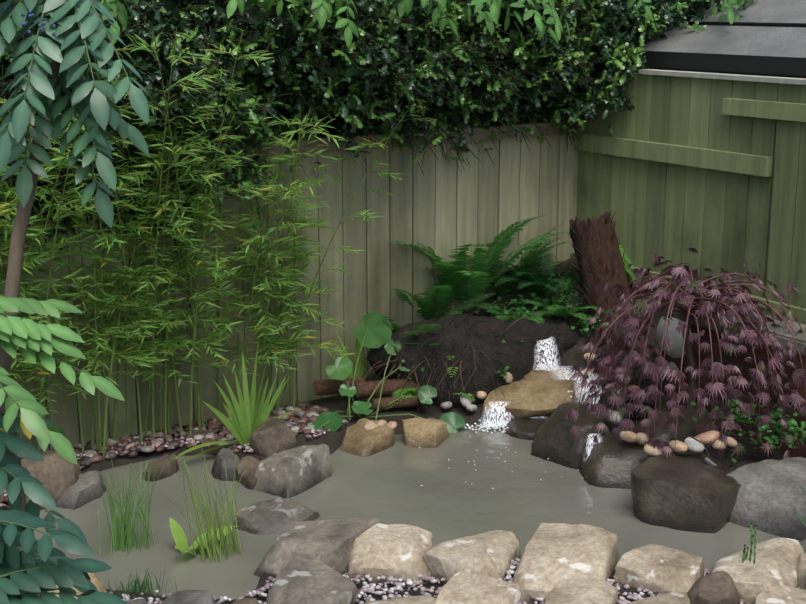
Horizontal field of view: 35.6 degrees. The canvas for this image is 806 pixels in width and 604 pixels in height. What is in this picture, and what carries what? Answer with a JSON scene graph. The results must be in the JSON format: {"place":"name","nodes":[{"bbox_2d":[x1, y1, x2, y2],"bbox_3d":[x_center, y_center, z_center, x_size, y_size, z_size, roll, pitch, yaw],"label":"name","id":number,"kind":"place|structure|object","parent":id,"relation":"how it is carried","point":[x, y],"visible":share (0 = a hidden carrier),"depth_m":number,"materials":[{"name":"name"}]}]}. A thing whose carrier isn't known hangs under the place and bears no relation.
{"place":"outdoors","nodes":[
{"label":"outdoors","id":0,"kind":"place"},
{"bbox_2d":[2,257,783,603],"bbox_3d":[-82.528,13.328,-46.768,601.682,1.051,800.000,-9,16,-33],"label":"terrain","id":1,"kind":"structure","parent":0,"point":[750,449],"depth_m":6.69,"materials":[{"name":"soil"}]},
{"bbox_2d":[0,164,47,385],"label":"bamboo clump","id":2,"kind":"object","parent":1,"relation":"on","point":[6,234],"visible":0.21,"depth_m":5.42,"materials":[{"name":"green plant"}]},
{"bbox_2d":[0,0,152,603],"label":"foliage","id":3,"kind":"object","parent":1,"relation":"on","point":[30,565],"visible":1,"depth_m":2.76,"materials":[{"name":"green plant"}]},
{"bbox_2d":[49,572,105,598],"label":"tan rock","id":4,"kind":"object","parent":1,"relation":"on","point":[97,583],"visible":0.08,"depth_m":4.51,"materials":[{"name":"stone"}]},
{"bbox_2d":[0,65,230,459],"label":"bamboo clump","id":5,"kind":"object","parent":1,"relation":"on","point":[52,255],"visible":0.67,"depth_m":5.81,"materials":[{"name":"green plant"}]},
{"bbox_2d":[125,598,147,603],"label":"corner rock","id":6,"kind":"object","parent":1,"relation":"on","point":[140,601],"visible":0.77,"depth_m":4.56,"materials":[{"name":"grey stone"}]},
{"bbox_2d":[142,453,178,481],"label":"bank rock","id":7,"kind":"object","parent":1,"relation":"on","point":[169,468],"visible":0.21,"depth_m":5.98,"materials":[{"name":"brown stone"}]},
{"bbox_2d":[63,26,274,441],"bbox_3d":[-1.113,-0.231,5.916,1.059,2.124,1.261,-2,14,-10],"label":"bamboo clump","id":8,"kind":"object","parent":1,"relation":"on","point":[176,277],"visible":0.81,"depth_m":6.01,"materials":[{"name":"green plant"}]},
{"bbox_2d":[0,401,348,507],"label":"pebble border","id":9,"kind":"object","parent":1,"relation":"on","point":[295,422],"visible":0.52,"depth_m":6.36,"materials":[{"name":"gravel"}]},
{"bbox_2d":[168,344,298,464],"bbox_3d":[-0.825,0.490,6.264,0.188,0.590,0.906,11,17,37],"label":"iris fan","id":10,"kind":"object","parent":9,"relation":"on","point":[242,426],"visible":0.81,"depth_m":6.23},
{"bbox_2d":[193,86,436,413],"bbox_3d":[-0.486,-0.269,6.545,1.032,1.904,1.203,8,15,29],"label":"bamboo clump","id":11,"kind":"object","parent":9,"relation":"on","point":[284,273],"visible":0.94,"depth_m":6.46,"materials":[{"name":"green plant"}]},
{"bbox_2d":[161,589,215,603],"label":"mossy rock","id":12,"kind":"object","parent":1,"relation":"on","point":[188,596],"visible":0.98,"depth_m":4.58,"materials":[{"name":"grey stone"}]},
{"bbox_2d":[211,448,239,480],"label":"bank rock","id":13,"kind":"object","parent":1,"relation":"on","point":[229,456],"visible":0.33,"depth_m":5.97,"materials":[{"name":"grey stone"}]},
{"bbox_2d":[231,598,258,603],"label":"round rock","id":14,"kind":"object","parent":1,"relation":"on","point":[248,601],"visible":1,"depth_m":4.55,"materials":[{"name":"stone"}]},
{"bbox_2d":[237,456,260,489],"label":"rock promontory","id":15,"kind":"structure","parent":1,"relation":"on","point":[248,480],"depth_m":5.90,"materials":[{"name":"brown stone"}]},
{"bbox_2d":[249,418,296,456],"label":"bank rock","id":16,"kind":"object","parent":1,"relation":"on","point":[270,437],"visible":0.69,"depth_m":6.19,"materials":[{"name":"stone"}]},
{"bbox_2d":[234,497,319,534],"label":"edge stone","id":17,"kind":"object","parent":1,"relation":"on","point":[278,515],"visible":0.23,"depth_m":5.41,"materials":[{"name":"grey stone"}]},
{"bbox_2d":[0,121,582,458],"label":"fence","id":18,"kind":"object","parent":1,"relation":"on","point":[441,206],"visible":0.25,"depth_m":6.95,"materials":[{"name":"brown wood"}]},
{"bbox_2d":[0,0,715,269],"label":"holly hedge","id":19,"kind":"object","parent":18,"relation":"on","point":[474,73],"visible":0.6,"depth_m":6.33,"materials":[{"name":"green plant"}]},
{"bbox_2d":[253,443,332,497],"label":"rock promontory","id":20,"kind":"structure","parent":1,"relation":"on","point":[290,473],"depth_m":5.82,"materials":[{"name":"grey stone"}]},
{"bbox_2d":[267,556,359,603],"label":"stone","id":21,"kind":"object","parent":1,"relation":"on","point":[300,580],"visible":1,"depth_m":4.62,"materials":[{"name":"grey stone"}]},
{"bbox_2d":[253,517,380,576],"bbox_3d":[-0.327,1.022,5.052,0.365,0.242,0.479,8,16,30],"label":"edge stone","id":22,"kind":"object","parent":1,"relation":"on","point":[329,542],"visible":0.56,"depth_m":4.92,"materials":[{"name":"grey stone"}]},
{"bbox_2d":[313,377,365,394],"bbox_3d":[-0.349,0.463,6.897,0.279,0.084,0.090,-4,14,-16],"label":"log","id":23,"kind":"object","parent":1,"relation":"on","point":[327,387],"visible":0.71,"depth_m":6.85,"materials":[{"name":"brown wood"}]},
{"bbox_2d":[340,418,394,456],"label":"rock","id":24,"kind":"object","parent":1,"relation":"on","point":[359,440],"depth_m":6.34,"materials":[{"name":"stone"}]},
{"bbox_2d":[363,421,377,429],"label":"pebble","id":25,"kind":"object","parent":24,"relation":"on","point":[368,425],"visible":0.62,"depth_m":6.38,"materials":[{"name":"beige stone"}]},
{"bbox_2d":[376,420,386,425],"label":"pebble","id":26,"kind":"object","parent":24,"relation":"on","point":[381,422],"visible":0.96,"depth_m":6.42,"materials":[{"name":"beige stone"}]},
{"bbox_2d":[387,421,396,429],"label":"pebble","id":27,"kind":"object","parent":24,"relation":"on","point":[392,425],"visible":0.77,"depth_m":6.41,"materials":[{"name":"stone"}]},
{"bbox_2d":[348,524,432,583],"bbox_3d":[-0.046,1.050,4.990,0.336,0.235,0.297,1,14,4],"label":"edge stone","id":28,"kind":"object","parent":1,"relation":"on","point":[397,551],"visible":0.56,"depth_m":4.89,"materials":[{"name":"stone"}]},
{"bbox_2d":[372,395,427,409],"bbox_3d":[-0.017,0.539,6.760,0.298,0.073,0.067,-3,14,-12],"label":"log","id":29,"kind":"object","parent":1,"relation":"on","point":[404,402],"visible":0.81,"depth_m":6.73,"materials":[{"name":"brown wood"}]},
{"bbox_2d":[364,595,435,603],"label":"stone","id":30,"kind":"object","parent":1,"relation":"on","point":[423,599],"visible":0.98,"depth_m":4.57,"materials":[{"name":"stone"}]},
{"bbox_2d":[402,417,448,447],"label":"rock","id":31,"kind":"object","parent":1,"relation":"on","point":[418,432],"visible":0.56,"depth_m":6.38,"materials":[{"name":"stone"}]},
{"bbox_2d":[386,387,474,409],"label":"fern","id":32,"kind":"object","parent":1,"relation":"on","point":[397,393],"visible":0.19,"depth_m":6.78,"materials":[{"name":"green plant"}]},
{"bbox_2d":[390,264,474,319],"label":"tall fern","id":33,"kind":"object","parent":1,"relation":"on","point":[442,297],"visible":0.52,"depth_m":7.18,"materials":[{"name":"green plant"}]},
{"bbox_2d":[369,293,495,345],"bbox_3d":[0.093,0.204,7.173,0.844,0.505,1.022,-9,16,-33],"label":"fern","id":34,"kind":"object","parent":1,"relation":"on","point":[396,326],"visible":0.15,"depth_m":6.93,"materials":[{"name":"green plant"}]},
{"bbox_2d":[440,401,451,409],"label":"pebble","id":35,"kind":"object","parent":1,"relation":"on","point":[446,405],"visible":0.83,"depth_m":6.79,"materials":[{"name":"grey stone"}]},
{"bbox_2d":[446,356,458,376],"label":"fern","id":36,"kind":"object","parent":1,"relation":"on","point":[452,367],"visible":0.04,"depth_m":6.78,"materials":[{"name":"green plant"}]},
{"bbox_2d":[109,558,799,603],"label":"pink gravel bed","id":37,"kind":"object","parent":1,"relation":"on","point":[368,588],"visible":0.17,"depth_m":4.74,"materials":[{"name":"gravel"}]},
{"bbox_2d":[422,530,520,584],"bbox_3d":[0.260,1.055,4.973,0.326,0.228,0.377,5,14,21],"label":"edge stone","id":38,"kind":"object","parent":1,"relation":"on","point":[494,554],"visible":0.6,"depth_m":4.87,"materials":[{"name":"stone"}]},
{"bbox_2d":[466,404,476,410],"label":"pebble","id":39,"kind":"object","parent":1,"relation":"on","point":[471,407],"visible":0.96,"depth_m":6.75,"materials":[{"name":"white stone"}]},
{"bbox_2d":[459,395,471,406],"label":"cobble","id":40,"kind":"object","parent":39,"relation":"on","point":[465,401],"visible":0.6,"depth_m":6.77,"materials":[{"name":"grey stone"}]},
{"bbox_2d":[355,281,590,416],"bbox_3d":[0.478,0.297,7.069,1.674,0.889,0.847,-9,16,-33],"label":"soil mound","id":41,"kind":"object","parent":1,"relation":"on","point":[478,350],"visible":0.67,"depth_m":6.84,"materials":[{"name":"brown soil"}]},
{"bbox_2d":[331,312,368,377],"bbox_3d":[-0.243,0.244,6.915,0.061,0.394,0.429,12,18,40],"label":"iris fan","id":42,"kind":"object","parent":41,"relation":"attached to","point":[366,361],"visible":0.48,"depth_m":6.93,"materials":[{"name":"green plant"}]},
{"bbox_2d":[355,378,419,398],"bbox_3d":[-0.053,0.465,6.848,0.414,0.107,0.096,-3,14,-11],"label":"log","id":43,"kind":"object","parent":41,"relation":"on","point":[365,389],"visible":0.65,"depth_m":6.80,"materials":[{"name":"brown wood"}]},
{"bbox_2d":[477,391,486,398],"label":"pebble","id":44,"kind":"object","parent":41,"relation":"on","point":[481,395],"visible":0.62,"depth_m":6.82,"materials":[{"name":"beige stone"}]},
{"bbox_2d":[466,302,543,324],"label":"fern","id":45,"kind":"object","parent":41,"relation":"on","point":[493,309],"visible":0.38,"depth_m":7.33,"materials":[{"name":"green plant"}]},
{"bbox_2d":[514,299,604,320],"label":"fern","id":46,"kind":"object","parent":41,"relation":"on","point":[559,310],"visible":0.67,"depth_m":7.28,"materials":[{"name":"green plant"}]},
{"bbox_2d":[386,215,569,311],"bbox_3d":[0.315,-0.255,7.420,1.157,0.653,1.186,-9,16,-33],"label":"fern","id":47,"kind":"object","parent":1,"relation":"on","point":[478,281],"visible":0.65,"depth_m":7.22,"materials":[{"name":"green plant"}]},
{"bbox_2d":[435,571,528,603],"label":"stone","id":48,"kind":"object","parent":1,"relation":"on","point":[462,587],"visible":0.98,"depth_m":4.60,"materials":[{"name":"stone"}]},
{"bbox_2d":[447,223,571,295],"bbox_3d":[0.561,-0.231,7.519,0.892,0.482,0.571,1,14,5],"label":"tall fern","id":49,"kind":"object","parent":1,"relation":"on","point":[529,260],"visible":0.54,"depth_m":7.49,"materials":[{"name":"green plant"}]},
{"bbox_2d":[504,416,549,439],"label":"fallen rock","id":50,"kind":"object","parent":1,"relation":"on","point":[524,428],"visible":0.19,"depth_m":6.57,"materials":[{"name":"grey stone"}]},
{"bbox_2d":[491,253,566,292],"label":"dark fern","id":51,"kind":"object","parent":1,"relation":"on","point":[532,282],"visible":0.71,"depth_m":7.42,"materials":[{"name":"green plant"}]},
{"bbox_2d":[512,523,618,603],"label":"edge stone","id":52,"kind":"object","parent":1,"relation":"on","point":[553,554],"visible":0.75,"depth_m":4.85,"materials":[{"name":"stone"}]},
{"bbox_2d":[531,402,617,469],"bbox_3d":[0.914,0.715,6.303,0.468,0.370,0.374,-12,18,-41],"label":"dark rock","id":53,"kind":"object","parent":1,"relation":"on","point":[555,441],"visible":0.52,"depth_m":6.14,"materials":[{"name":"grey stone"}]},
{"bbox_2d":[544,578,617,603],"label":"stone","id":54,"kind":"object","parent":1,"relation":"on","point":[582,591],"visible":0.96,"depth_m":4.61,"materials":[{"name":"stone"}]},
{"bbox_2d":[581,368,596,378],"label":"cobble","id":55,"kind":"object","parent":1,"relation":"on","point":[591,370],"visible":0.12,"depth_m":6.96,"materials":[{"name":"grey stone"}]},
{"bbox_2d":[390,267,805,462],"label":"ground cover leaves","id":56,"kind":"object","parent":1,"relation":"on","point":[791,422],"visible":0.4,"depth_m":7.21,"materials":[{"name":"green plant"}]},
{"bbox_2d":[569,210,641,354],"bbox_3d":[1.170,-0.092,7.301,0.332,0.873,0.560,-9,16,-33],"label":"tree stump","id":57,"kind":"object","parent":1,"relation":"on","point":[597,254],"visible":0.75,"depth_m":7.21,"materials":[{"name":"brown wood"}]},
{"bbox_2d":[582,376,631,416],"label":"dark rock","id":58,"kind":"object","parent":1,"relation":"on","point":[602,398],"visible":0.02,"depth_m":6.68,"materials":[{"name":"grey stone"}]},
{"bbox_2d":[578,425,653,488],"bbox_3d":[1.046,0.835,6.081,0.390,0.382,0.512,3,14,13],"label":"dark rock","id":59,"kind":"object","parent":1,"relation":"on","point":[610,461],"visible":0.44,"depth_m":5.90,"materials":[{"name":"grey stone"}]},
{"bbox_2d":[610,411,622,422],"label":"pebble","id":60,"kind":"object","parent":59,"relation":"on","point":[619,418],"visible":0.71,"depth_m":6.05,"materials":[{"name":"grey stone"}]},
{"bbox_2d":[620,431,638,441],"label":"cobble","id":61,"kind":"object","parent":59,"relation":"on","point":[629,436],"visible":0.98,"depth_m":5.92,"materials":[{"name":"beige stone"}]},
{"bbox_2d":[636,433,648,444],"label":"pebble","id":62,"kind":"object","parent":59,"relation":"on","point":[643,439],"visible":0.81,"depth_m":5.93,"materials":[{"name":"beige stone"}]},
{"bbox_2d":[619,245,642,296],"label":"fern","id":63,"kind":"object","parent":1,"relation":"on","point":[627,262],"visible":0.12,"depth_m":7.44,"materials":[{"name":"green plant"}]},
{"bbox_2d":[623,395,656,420],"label":"black stone","id":64,"kind":"object","parent":1,"relation":"on","point":[636,413],"visible":0.29,"depth_m":6.50,"materials":[{"name":"black stone"}]},
{"bbox_2d":[627,385,640,392],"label":"pebble","id":65,"kind":"object","parent":64,"relation":"on","point":[630,387],"visible":0.46,"depth_m":6.64,"materials":[{"name":"stone"}]},
{"bbox_2d":[627,592,689,603],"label":"stone","id":66,"kind":"object","parent":1,"relation":"on","point":[675,598],"visible":0.98,"depth_m":4.57,"materials":[{"name":"stone"}]},
{"bbox_2d":[614,544,704,593],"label":"edge stone","id":67,"kind":"object","parent":1,"relation":"on","point":[655,568],"visible":0.77,"depth_m":4.79,"materials":[{"name":"stone"}]},
{"bbox_2d":[623,396,710,448],"bbox_3d":[1.368,0.713,6.563,0.420,0.304,0.510,11,17,39],"label":"rock","id":68,"kind":"object","parent":1,"relation":"on","point":[686,423],"visible":0.15,"depth_m":6.44,"materials":[{"name":"grey stone"}]},
{"bbox_2d":[566,248,805,461],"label":"japanese maple tree","id":69,"kind":"object","parent":1,"relation":"on","point":[689,288],"visible":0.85,"depth_m":6.05,"materials":[{"name":"plant"}]},
{"bbox_2d":[631,451,740,533],"bbox_3d":[1.313,1.030,5.722,0.458,0.665,0.703,8,15,29],"label":"boulder","id":70,"kind":"object","parent":1,"relation":"on","point":[691,491],"visible":0.54,"depth_m":5.42,"materials":[{"name":"brown stone"}]},
{"bbox_2d":[643,444,661,455],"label":"cobble","id":71,"kind":"object","parent":70,"relation":"on","point":[649,449],"visible":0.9,"depth_m":5.79,"materials":[{"name":"beige stone"}]},
{"bbox_2d":[669,440,687,452],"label":"cobble","id":72,"kind":"object","parent":70,"relation":"on","point":[681,447],"visible":0.98,"depth_m":5.78,"materials":[{"name":"beige stone"}]},
{"bbox_2d":[684,437,704,452],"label":"cobble","id":73,"kind":"object","parent":70,"relation":"on","point":[693,445],"visible":0.88,"depth_m":5.77,"materials":[{"name":"grey stone"}]},
{"bbox_2d":[672,434,719,465],"bbox_3d":[1.357,0.697,5.740,0.291,0.106,0.083,36,30,25],"label":"pond spotlight","id":74,"kind":"object","parent":70,"relation":"on","point":[708,460],"visible":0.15,"depth_m":5.72,"materials":[{"name":"black"}]},
{"bbox_2d":[694,430,719,444],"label":"cobble","id":75,"kind":"object","parent":70,"relation":"on","point":[712,436],"visible":0.73,"depth_m":5.82,"materials":[{"name":"stone"}]},
{"bbox_2d":[711,439,725,449],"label":"cobble","id":76,"kind":"object","parent":70,"relation":"on","point":[718,445],"visible":0.88,"depth_m":5.82,"materials":[{"name":"beige stone"}]},
{"bbox_2d":[721,436,737,446],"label":"cobble","id":77,"kind":"object","parent":70,"relation":"on","point":[732,442],"visible":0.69,"depth_m":5.85,"materials":[{"name":"beige stone"}]},
{"bbox_2d":[570,69,805,324],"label":"side fence","id":78,"kind":"object","parent":1,"relation":"on","point":[710,168],"visible":0.5,"depth_m":6.89,"materials":[{"name":"green wood"}]},
{"bbox_2d":[687,570,740,603],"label":"stone","id":79,"kind":"object","parent":1,"relation":"on","point":[717,587],"visible":0.92,"depth_m":4.56,"materials":[{"name":"brown stone"}]},
{"bbox_2d":[658,299,805,457],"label":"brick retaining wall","id":80,"kind":"structure","parent":1,"relation":"on","point":[784,336],"depth_m":6.37,"materials":[{"name":"brick"}]},
{"bbox_2d":[656,316,691,370],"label":"rock","id":81,"kind":"object","parent":80,"relation":"attached to","point":[676,339],"visible":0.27,"depth_m":6.72,"materials":[{"name":"grey stone"}]},
{"bbox_2d":[742,523,756,563],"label":"horsetail stems","id":82,"kind":"object","parent":1,"relation":"on","point":[745,554],"visible":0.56,"depth_m":4.81,"materials":[{"name":"green plant"}]},
{"bbox_2d":[710,537,803,603],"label":"edge stone","id":83,"kind":"object","parent":1,"relation":"on","point":[774,567],"visible":0.58,"depth_m":4.78,"materials":[{"name":"stone"}]},
{"bbox_2d":[727,457,805,540],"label":"boulder","id":84,"kind":"object","parent":1,"relation":"on","point":[771,497],"visible":0.4,"depth_m":5.41,"materials":[{"name":"grey stone"}]},
{"bbox_2d":[754,585,805,603],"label":"stone","id":85,"kind":"object","parent":1,"relation":"on","point":[784,594],"visible":0.81,"depth_m":4.57,"materials":[{"name":"stone"}]},
{"bbox_2d":[796,553,805,589],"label":"edge stone","id":86,"kind":"object","parent":1,"relation":"on","point":[800,570],"visible":0.44,"depth_m":4.79,"materials":[{"name":"stone"}]},
{"bbox_2d":[797,486,805,578],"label":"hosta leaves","id":87,"kind":"object","parent":1,"relation":"on","point":[799,515],"visible":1,"depth_m":5.02,"materials":[{"name":"green plant"}]},
{"bbox_2d":[34,426,805,600],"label":"pond water","id":88,"kind":"structure","parent":0,"point":[455,496],"depth_m":5.63,"materials":[{"name":"grey liquid"}]},
{"bbox_2d":[98,458,162,556],"bbox_3d":[-1.130,0.850,5.161,0.283,0.394,0.231,-9,16,-33],"label":"rush clump","id":89,"kind":"object","parent":88,"relation":"on","point":[123,538],"visible":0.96,"depth_m":5.17,"materials":[{"name":"green plant"}]},
{"bbox_2d":[107,568,176,599],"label":"grass tuft","id":90,"kind":"object","parent":88,"relation":"on","point":[142,587],"visible":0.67,"depth_m":4.74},
{"bbox_2d":[169,517,235,555],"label":"water arum leaves","id":91,"kind":"object","parent":88,"relation":"on","point":[179,537],"visible":0.6,"depth_m":5.17,"materials":[{"name":"green plant"}]},
{"bbox_2d":[165,449,251,562],"bbox_3d":[-0.777,0.837,5.081,0.264,0.457,0.366,11,17,39],"label":"rush clump","id":92,"kind":"object","parent":88,"relation":"on","point":[215,545],"visible":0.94,"depth_m":5.09,"materials":[{"name":"green plant"}]},
{"bbox_2d":[300,312,464,434],"bbox_3d":[-0.136,0.391,6.656,0.870,0.602,0.472,-3,14,-11],"label":"round-leaved pond plant","id":93,"kind":"object","parent":88,"relation":"on","point":[374,330],"visible":0.94,"depth_m":6.72,"materials":[{"name":"green plant"}]},
{"bbox_2d":[419,363,582,488],"bbox_3d":[0.565,0.602,6.495,0.965,0.215,1.418,0,14,1],"label":"foam and bubbles","id":94,"kind":"object","parent":88,"relation":"on","point":[482,427],"visible":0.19,"depth_m":6.64,"materials":[{"name":"white liquid"}]},
{"bbox_2d":[483,368,582,421],"bbox_3d":[0.734,0.529,6.904,0.483,0.203,0.592,6,15,25],"label":"rock","id":95,"kind":"object","parent":88,"relation":"on","point":[543,393],"visible":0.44,"depth_m":6.75,"materials":[{"name":"beige stone"}]},
{"bbox_2d":[502,372,512,382],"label":"pebble","id":96,"kind":"object","parent":95,"relation":"on","point":[509,377],"visible":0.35,"depth_m":6.86,"materials":[{"name":"beige stone"}]},
{"bbox_2d":[572,384,588,399],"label":"cobble","id":97,"kind":"object","parent":95,"relation":"on","point":[574,389],"visible":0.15,"depth_m":6.74,"materials":[{"name":"grey stone"}]},
{"bbox_2d":[479,337,603,467],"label":"waterfall sheets","id":98,"kind":"object","parent":88,"relation":"on","point":[503,410],"visible":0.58,"depth_m":6.71,"materials":[{"name":"white liquid"}]},
{"bbox_2d":[568,351,601,369],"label":"fallen rock","id":99,"kind":"object","parent":88,"relation":"on","point":[581,362],"visible":0.02,"depth_m":7.11,"materials":[{"name":"stone"}]},
{"bbox_2d":[584,353,594,360],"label":"pebble","id":100,"kind":"object","parent":99,"relation":"on","point":[586,354],"visible":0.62,"depth_m":7.01,"materials":[{"name":"beige stone"}]},
{"bbox_2d":[630,0,805,78],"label":"garden shed","id":101,"kind":"structure","parent":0,"point":[764,38],"depth_m":7.08,"materials":[{"name":"metal"}]},
{"bbox_2d":[77,0,756,63],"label":"overhanging tree branches","id":102,"kind":"object","parent":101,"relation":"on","point":[322,13],"visible":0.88,"depth_m":6.25,"materials":[{"name":"green plant"}]},
{"bbox_2d":[559,0,746,133],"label":"ivy","id":103,"kind":"object","parent":101,"relation":"on","point":[619,63],"visible":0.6,"depth_m":7.23,"materials":[{"name":"green plant"}]}
]}

